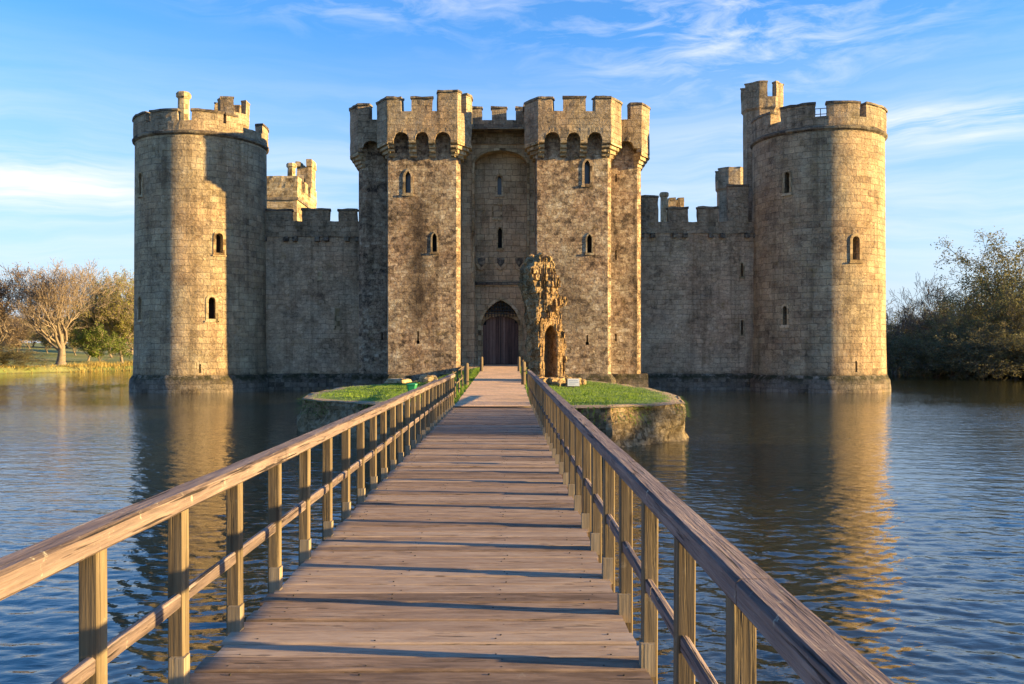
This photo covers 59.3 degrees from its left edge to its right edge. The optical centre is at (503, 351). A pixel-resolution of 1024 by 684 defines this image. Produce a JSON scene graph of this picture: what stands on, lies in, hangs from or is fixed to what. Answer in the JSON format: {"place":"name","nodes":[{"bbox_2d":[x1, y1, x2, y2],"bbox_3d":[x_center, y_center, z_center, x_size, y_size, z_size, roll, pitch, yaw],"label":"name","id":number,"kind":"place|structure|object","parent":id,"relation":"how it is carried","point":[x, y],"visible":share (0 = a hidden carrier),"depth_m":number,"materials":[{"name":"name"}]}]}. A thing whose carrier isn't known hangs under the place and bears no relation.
{"place":"outdoors","nodes":[
{"label":"outdoors","id":0,"kind":"place"},
{"bbox_2d":[267,159,316,220],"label":"square tower","id":1,"kind":"structure","parent":0,"point":[297,193],"depth_m":85.21,"materials":[{"name":"stone"}]},
{"bbox_2d":[454,364,530,405],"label":"path","id":2,"kind":"structure","parent":0,"point":[495,385],"depth_m":33.82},
{"bbox_2d":[521,362,525,384],"bbox_3d":[0.805,0.987,37.200,0.200,1.180,0.200,0,0,0],"label":"bollard","id":3,"kind":"object","parent":2,"relation":"on","point":[523,373],"visible":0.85,"depth_m":37.12,"materials":[{"name":"brown wood"}]},
{"bbox_2d":[303,367,685,407],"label":"grass","id":4,"kind":"structure","parent":0,"point":[668,401],"depth_m":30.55,"materials":[{"name":"green plant"}]},
{"bbox_2d":[385,378,411,383],"bbox_3d":[-5.053,1.383,42.992,0.800,0.264,1.451,0,0,22],"label":"stone slab","id":5,"kind":"object","parent":4,"relation":"on","point":[397,380],"depth_m":42.50,"materials":[{"name":"beige stone"}]},
{"bbox_2d":[406,383,417,390],"bbox_3d":[-3.629,1.386,35.500,0.420,0.320,0.420,0,0,0],"label":"plastic tub","id":6,"kind":"object","parent":4,"relation":"on","point":[411,386],"visible":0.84,"depth_m":35.33,"materials":[{"name":"green plastic"}]},
{"bbox_2d":[417,374,437,382],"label":"stone slab","id":7,"kind":"structure","parent":4,"relation":"on","point":[427,378],"depth_m":43.66,"materials":[{"name":"beige stone"}]},
{"bbox_2d":[452,366,463,380],"bbox_3d":[-2.144,1.074,43.250,0.070,0.870,10.570,0,0,0],"label":"fence","id":8,"kind":"object","parent":4,"relation":"on","point":[457,372],"visible":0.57,"depth_m":41.47,"materials":[{"name":"brown wood"}]},
{"bbox_2d":[454,375,462,397],"bbox_3d":[-1.617,1.272,31.050,0.070,0.787,7.170,0,0,0],"label":"fence","id":9,"kind":"object","parent":4,"relation":"on","point":[458,382],"visible":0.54,"depth_m":32.17,"materials":[{"name":"brown wood"}]},
{"bbox_2d":[464,363,468,385],"bbox_3d":[-1.526,1.018,36.600,0.198,1.140,0.200,0,0,0],"label":"bollard","id":10,"kind":"object","parent":4,"relation":"on","point":[466,373],"visible":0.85,"depth_m":36.52,"materials":[{"name":"brown wood"}]},
{"bbox_2d":[480,357,482,370],"bbox_3d":[-1.262,0.790,50.500,0.200,1.050,0.200,0,0,0],"label":"bollard","id":11,"kind":"object","parent":4,"relation":"on","point":[481,363],"visible":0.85,"depth_m":50.42,"materials":[{"name":"brown wood"}]},
{"bbox_2d":[292,380,690,446],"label":"retaining wall","id":12,"kind":"structure","parent":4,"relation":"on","point":[637,425],"depth_m":26.51,"materials":[{"name":"stone"}]},
{"bbox_2d":[518,252,567,378],"bbox_3d":[1.780,-1.388,40.625,1.934,6.150,1.858,0,0,-20],"label":"ruined doorway","id":13,"kind":"structure","parent":4,"relation":"on","point":[544,301],"depth_m":40.04,"materials":[{"name":"stone"}]},
{"bbox_2d":[540,378,548,384],"bbox_3d":[1.774,1.293,38.802,0.577,0.389,0.459,0,0,-28],"label":"fallen stone","id":14,"kind":"object","parent":4,"relation":"on","point":[546,380],"visible":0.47,"depth_m":38.60,"materials":[{"name":"beige stone"}]},
{"bbox_2d":[546,377,558,384],"bbox_3d":[2.077,1.304,38.911,0.552,0.447,0.657,0,0,-40],"label":"fallen stone","id":15,"kind":"object","parent":4,"relation":"on","point":[552,379],"visible":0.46,"depth_m":38.65,"materials":[{"name":"beige stone"}]},
{"bbox_2d":[551,381,560,386],"bbox_3d":[2.223,1.394,38.304,0.415,0.291,0.363,0,0,13],"label":"fallen stone","id":16,"kind":"object","parent":4,"relation":"on","point":[555,383],"visible":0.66,"depth_m":38.15,"materials":[{"name":"beige stone"}]},
{"bbox_2d":[554,377,565,385],"bbox_3d":[2.385,1.327,39.110,0.732,0.475,0.600,0,0,-44],"label":"fallen stone","id":17,"kind":"object","parent":4,"relation":"on","point":[562,381],"visible":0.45,"depth_m":38.91,"materials":[{"name":"beige stone"}]},
{"bbox_2d":[568,379,578,387],"bbox_3d":[2.819,1.330,36.513,0.480,0.500,0.074,0,0,0],"label":"notice board","id":18,"kind":"object","parent":4,"relation":"on","point":[573,382],"visible":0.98,"depth_m":36.48,"materials":[{"name":"white wood"}]},
{"bbox_2d":[0,370,1023,683],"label":"water","id":19,"kind":"structure","parent":0,"point":[882,532],"depth_m":15.64,"materials":[{"name":"blue liquid"}]},
{"bbox_2d":[0,360,132,373],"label":"reeds","id":20,"kind":"object","parent":19,"relation":"on","point":[96,364],"visible":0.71,"depth_m":122.93,"materials":[{"name":"yellow plant"}]},
{"bbox_2d":[0,343,1023,376],"bbox_3d":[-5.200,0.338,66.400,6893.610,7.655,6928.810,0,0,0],"label":"ground","id":21,"kind":"structure","parent":0,"point":[80,357],"depth_m":145.24,"materials":[{"name":"green plant"}]},
{"bbox_2d":[0,261,41,343],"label":"tree","id":22,"kind":"object","parent":21,"relation":"on","point":[4,288],"visible":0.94,"depth_m":119.37,"materials":[{"name":"brown plant"}]},
{"bbox_2d":[0,319,44,351],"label":"bush","id":23,"kind":"object","parent":21,"relation":"on","point":[20,336],"visible":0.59,"depth_m":168.25,"materials":[{"name":"brown plant"}]},
{"bbox_2d":[0,314,44,351],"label":"tree","id":24,"kind":"object","parent":21,"relation":"on","point":[13,318],"visible":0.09,"depth_m":178.64,"materials":[{"name":"brown plant"}]},
{"bbox_2d":[0,344,53,369],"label":"bush","id":25,"kind":"object","parent":21,"relation":"on","point":[5,358],"visible":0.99,"depth_m":112.61,"materials":[{"name":"green plant"}]},
{"bbox_2d":[16,319,46,348],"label":"tree","id":26,"kind":"object","parent":21,"relation":"on","point":[30,340],"visible":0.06,"depth_m":209.41,"materials":[{"name":"brown plant"}]},
{"bbox_2d":[27,325,74,352],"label":"tree","id":27,"kind":"object","parent":21,"relation":"on","point":[40,339],"visible":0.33,"depth_m":184.53,"materials":[{"name":"brown plant"}]},
{"bbox_2d":[0,258,122,364],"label":"oak tree","id":28,"kind":"object","parent":21,"relation":"on","point":[44,307],"visible":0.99,"depth_m":121.60,"materials":[{"name":"brown plant"}]},
{"bbox_2d":[46,326,83,355],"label":"tree","id":29,"kind":"object","parent":21,"relation":"on","point":[68,342],"visible":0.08,"depth_m":179.26,"materials":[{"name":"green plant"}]},
{"bbox_2d":[48,300,131,360],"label":"tree","id":30,"kind":"object","parent":21,"relation":"on","point":[83,326],"visible":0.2,"depth_m":139.88,"materials":[{"name":"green plant"}]},
{"bbox_2d":[60,266,133,362],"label":"tree","id":31,"kind":"object","parent":21,"relation":"on","point":[122,321],"visible":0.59,"depth_m":138.31,"materials":[{"name":"green plant"}]},
{"bbox_2d":[69,322,133,362],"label":"bush","id":32,"kind":"object","parent":21,"relation":"on","point":[95,341],"visible":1,"depth_m":133.10,"materials":[{"name":"green plant"}]},
{"bbox_2d":[72,308,132,357],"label":"tree","id":33,"kind":"object","parent":21,"relation":"on","point":[130,339],"visible":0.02,"depth_m":171.77,"materials":[{"name":"green plant"}]},
{"bbox_2d":[94,280,133,354],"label":"tree","id":34,"kind":"object","parent":21,"relation":"on","point":[123,339],"visible":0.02,"depth_m":148.29,"materials":[{"name":"green plant"}]},
{"bbox_2d":[120,337,133,354],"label":"tree","id":35,"kind":"object","parent":21,"relation":"on","point":[131,350],"depth_m":189.96,"materials":[{"name":"green plant"}]},
{"bbox_2d":[129,91,268,392],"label":"corner tower","id":36,"kind":"structure","parent":21,"relation":"on","point":[200,192],"depth_m":59.16,"materials":[{"name":"stone"}]},
{"bbox_2d":[136,295,141,321],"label":"window","id":37,"kind":"structure","parent":36,"relation":"in","point":[138,300],"depth_m":59.99,"materials":[{"name":"stone"}]},
{"bbox_2d":[137,171,142,197],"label":"window","id":38,"kind":"structure","parent":36,"relation":"in","point":[140,172],"depth_m":59.73,"materials":[{"name":"stone"}]},
{"bbox_2d":[205,295,218,321],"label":"window","id":39,"kind":"structure","parent":36,"relation":"in","point":[209,301],"depth_m":59.16,"materials":[{"name":"stone"}]},
{"bbox_2d":[213,231,226,256],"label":"window","id":40,"kind":"structure","parent":36,"relation":"in","point":[216,238],"depth_m":59.41,"materials":[{"name":"stone"}]},
{"bbox_2d":[264,208,358,389],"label":"curtain wall","id":41,"kind":"structure","parent":21,"relation":"on","point":[312,299],"depth_m":63.20,"materials":[{"name":"stone"}]},
{"bbox_2d":[317,271,322,279],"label":"window","id":42,"kind":"structure","parent":41,"relation":"in","point":[319,272],"depth_m":63.16,"materials":[{"name":"stone"}]},
{"bbox_2d":[334,308,340,329],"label":"window","id":43,"kind":"structure","parent":41,"relation":"in","point":[337,310],"depth_m":63.21,"materials":[{"name":"stone"}]},
{"bbox_2d":[0,371,894,683],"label":"footbridge","id":44,"kind":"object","parent":21,"relation":"on","point":[458,545],"visible":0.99,"depth_m":5.41,"materials":[{"name":"brown wood"}]},
{"bbox_2d":[460,365,526,370],"bbox_3d":[-0.387,2.529,59.785,4.798,3.272,4.970,0,0,0],"label":"gate apron","id":45,"kind":"object","parent":21,"relation":"on","point":[472,367],"visible":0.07,"depth_m":59.90,"materials":[{"name":"stone"}]},
{"bbox_2d":[348,89,650,387],"bbox_3d":[-0.297,-6.194,63.249,20.341,21.048,12.303,0,0,0],"label":"gatehouse","id":46,"kind":"object","parent":21,"relation":"on","point":[465,210],"visible":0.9,"depth_m":58.00,"materials":[{"name":"stone"}]},
{"bbox_2d":[402,169,413,195],"bbox_3d":[-6.187,-10.931,58.253,0.767,1.748,0.675,0,0,0],"label":"window","id":47,"kind":"structure","parent":46,"relation":"in","point":[409,178],"depth_m":57.96,"materials":[{"name":"stone"}]},
{"bbox_2d":[430,232,438,253],"bbox_3d":[-4.479,-7.032,58.253,0.582,1.434,0.675,0,0,0],"label":"window","id":48,"kind":"structure","parent":46,"relation":"in","point":[435,238],"depth_m":58.54,"materials":[{"name":"stone"}]},
{"bbox_2d":[495,173,503,196],"bbox_3d":[-0.307,-11.359,61.553,0.640,1.653,0.575,0,0,0],"label":"window","id":49,"kind":"structure","parent":46,"relation":"in","point":[499,180],"depth_m":61.79,"materials":[{"name":"stone"}]},
{"bbox_2d":[496,226,503,249],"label":"window","id":50,"kind":"structure","parent":46,"relation":"in","point":[499,232],"depth_m":61.79,"materials":[{"name":"stone"}]},
{"bbox_2d":[483,316,517,364],"bbox_3d":[-0.224,-0.786,62.180,2.444,3.501,0.180,0,0,0],"label":"gate door","id":51,"kind":"structure","parent":46,"relation":"in","point":[500,334],"depth_m":62.12,"materials":[{"name":"brown wood"}]},
{"bbox_2d":[581,158,592,186],"bbox_3d":[5.368,-11.575,58.253,0.767,1.877,0.675,0,0,0],"label":"window","id":52,"kind":"structure","parent":46,"relation":"in","point":[587,173],"depth_m":57.96,"materials":[{"name":"stone"}]},
{"bbox_2d":[585,233,593,254],"bbox_3d":[5.510,-6.967,58.253,0.582,1.434,0.675,0,0,0],"label":"window","id":53,"kind":"structure","parent":46,"relation":"in","point":[588,239],"depth_m":58.54,"materials":[{"name":"stone"}]},
{"bbox_2d":[641,184,754,389],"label":"curtain wall","id":54,"kind":"structure","parent":21,"relation":"on","point":[697,284],"depth_m":63.20,"materials":[{"name":"stone"}]},
{"bbox_2d":[739,262,744,278],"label":"window","id":55,"kind":"structure","parent":54,"relation":"in","point":[740,277],"depth_m":63.16,"materials":[{"name":"stone"}]},
{"bbox_2d":[739,319,744,336],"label":"window","id":56,"kind":"structure","parent":54,"relation":"in","point":[740,335],"depth_m":63.16,"materials":[{"name":"stone"}]},
{"bbox_2d":[740,80,891,392],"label":"corner tower","id":57,"kind":"structure","parent":21,"relation":"on","point":[816,208],"depth_m":59.21,"materials":[{"name":"stone"}]},
{"bbox_2d":[780,304,789,327],"bbox_3d":[18.731,-2.408,59.986,0.180,1.596,0.696,0,0,-43],"label":"window","id":58,"kind":"structure","parent":57,"relation":"in","point":[782,326],"depth_m":59.92,"materials":[{"name":"stone"}]},
{"bbox_2d":[781,170,791,196],"bbox_3d":[18.832,-11.252,59.883,0.749,1.727,0.180,0,0,45],"label":"window","id":59,"kind":"structure","parent":57,"relation":"in","point":[790,174],"depth_m":59.82,"materials":[{"name":"stone"}]},
{"bbox_2d":[849,233,863,263],"bbox_3d":[22.966,-6.761,58.729,1.004,1.976,0.180,0,0,-14],"label":"window","id":60,"kind":"structure","parent":57,"relation":"in","point":[859,261],"depth_m":58.69,"materials":[{"name":"stone"}]},
{"bbox_2d":[886,336,917,374],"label":"shrub","id":61,"kind":"object","parent":21,"relation":"on","point":[888,358],"visible":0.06,"depth_m":103.08,"materials":[{"name":"green plant"}]},
{"bbox_2d":[886,325,945,374],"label":"tree","id":62,"kind":"object","parent":21,"relation":"on","point":[894,341],"visible":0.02,"depth_m":106.52,"materials":[{"name":"green plant"}]},
{"bbox_2d":[886,320,950,375],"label":"tree","id":63,"kind":"object","parent":21,"relation":"on","point":[916,330],"visible":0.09,"depth_m":103.33,"materials":[{"name":"green plant"}]},
{"bbox_2d":[886,302,950,341],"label":"tree","id":64,"kind":"object","parent":21,"relation":"on","point":[909,321],"visible":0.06,"depth_m":118.98,"materials":[{"name":"green plant"}]},
{"bbox_2d":[886,282,955,372],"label":"tree","id":65,"kind":"object","parent":21,"relation":"on","point":[905,323],"visible":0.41,"depth_m":109.62,"materials":[{"name":"green plant"}]},
{"bbox_2d":[886,273,956,332],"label":"tree","id":66,"kind":"object","parent":21,"relation":"on","point":[928,289],"visible":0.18,"depth_m":127.99,"materials":[{"name":"green plant"}]},
{"bbox_2d":[901,298,954,321],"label":"tree","id":67,"kind":"object","parent":21,"relation":"on","point":[924,310],"visible":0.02,"depth_m":134.94,"materials":[{"name":"green plant"}]},
{"bbox_2d":[886,327,974,375],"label":"shrub","id":68,"kind":"object","parent":21,"relation":"on","point":[903,341],"visible":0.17,"depth_m":99.24,"materials":[{"name":"green plant"}]},
{"bbox_2d":[904,345,959,375],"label":"shrub","id":69,"kind":"object","parent":21,"relation":"on","point":[927,365],"visible":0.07,"depth_m":97.64,"materials":[{"name":"green plant"}]},
{"bbox_2d":[887,323,983,376],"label":"shrub","id":70,"kind":"object","parent":21,"relation":"on","point":[917,360],"visible":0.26,"depth_m":95.27,"materials":[{"name":"green plant"}]},
{"bbox_2d":[923,290,974,327],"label":"tree","id":71,"kind":"object","parent":21,"relation":"on","point":[953,300],"visible":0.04,"depth_m":127.17,"materials":[{"name":"green plant"}]},
{"bbox_2d":[896,327,1011,376],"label":"shrub","id":72,"kind":"object","parent":21,"relation":"on","point":[951,373],"visible":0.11,"depth_m":97.53,"materials":[{"name":"green plant"}]},
{"bbox_2d":[887,367,1023,378],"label":"undergrowth","id":73,"kind":"object","parent":21,"relation":"on","point":[1020,377],"visible":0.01,"depth_m":93.18,"materials":[{"name":"green plant"}]},
{"bbox_2d":[930,291,983,329],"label":"tree","id":74,"kind":"object","parent":21,"relation":"on","point":[947,310],"visible":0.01,"depth_m":116.04,"materials":[{"name":"green plant"}]},
{"bbox_2d":[919,301,1003,334],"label":"tree","id":75,"kind":"object","parent":21,"relation":"on","point":[935,318],"visible":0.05,"depth_m":103.54,"materials":[{"name":"green plant"}]},
{"bbox_2d":[910,323,1023,375],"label":"shrub","id":76,"kind":"object","parent":21,"relation":"on","point":[945,368],"visible":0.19,"depth_m":92.77,"materials":[{"name":"green plant"}]},
{"bbox_2d":[919,288,1022,371],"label":"tree","id":77,"kind":"object","parent":21,"relation":"on","point":[953,321],"visible":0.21,"depth_m":97.70,"materials":[{"name":"green plant"}]},
{"bbox_2d":[921,323,1023,379],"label":"shrub","id":78,"kind":"object","parent":21,"relation":"on","point":[970,355],"visible":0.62,"depth_m":88.41,"materials":[{"name":"green plant"}]},
{"bbox_2d":[925,226,1023,332],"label":"tree","id":79,"kind":"object","parent":21,"relation":"on","point":[982,282],"visible":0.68,"depth_m":102.43,"materials":[{"name":"green plant"}]},
{"bbox_2d":[945,329,1023,379],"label":"shrub","id":80,"kind":"object","parent":21,"relation":"on","point":[1013,372],"visible":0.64,"depth_m":86.23,"materials":[{"name":"green plant"}]},
{"bbox_2d":[945,304,1023,377],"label":"tree","id":81,"kind":"object","parent":21,"relation":"on","point":[1012,326],"visible":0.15,"depth_m":93.61,"materials":[{"name":"green plant"}]},
{"bbox_2d":[964,267,1014,320],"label":"tree","id":82,"kind":"object","parent":21,"relation":"on","point":[987,298],"visible":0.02,"depth_m":111.43,"materials":[{"name":"green plant"}]},
{"bbox_2d":[959,272,1023,337],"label":"tree","id":83,"kind":"object","parent":21,"relation":"on","point":[1015,300],"visible":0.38,"depth_m":95.19,"materials":[{"name":"green plant"}]},
{"bbox_2d":[968,332,1023,374],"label":"shrub","id":84,"kind":"object","parent":21,"relation":"on","point":[1020,335],"visible":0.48,"depth_m":85.78,"materials":[{"name":"green plant"}]},
{"bbox_2d":[0,0,1023,343],"label":"sky","id":85,"kind":"structure","parent":0,"point":[948,75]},
{"bbox_2d":[659,192,683,221],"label":"chimney stack","id":86,"kind":"object","parent":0,"point":[666,201],"visible":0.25,"depth_m":81.83,"materials":[{"name":"stone"}]},
{"bbox_2d":[715,166,742,221],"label":"octagonal turret","id":87,"kind":"object","parent":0,"point":[724,176],"visible":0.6,"depth_m":80.44,"materials":[{"name":"stone"}]}
]}

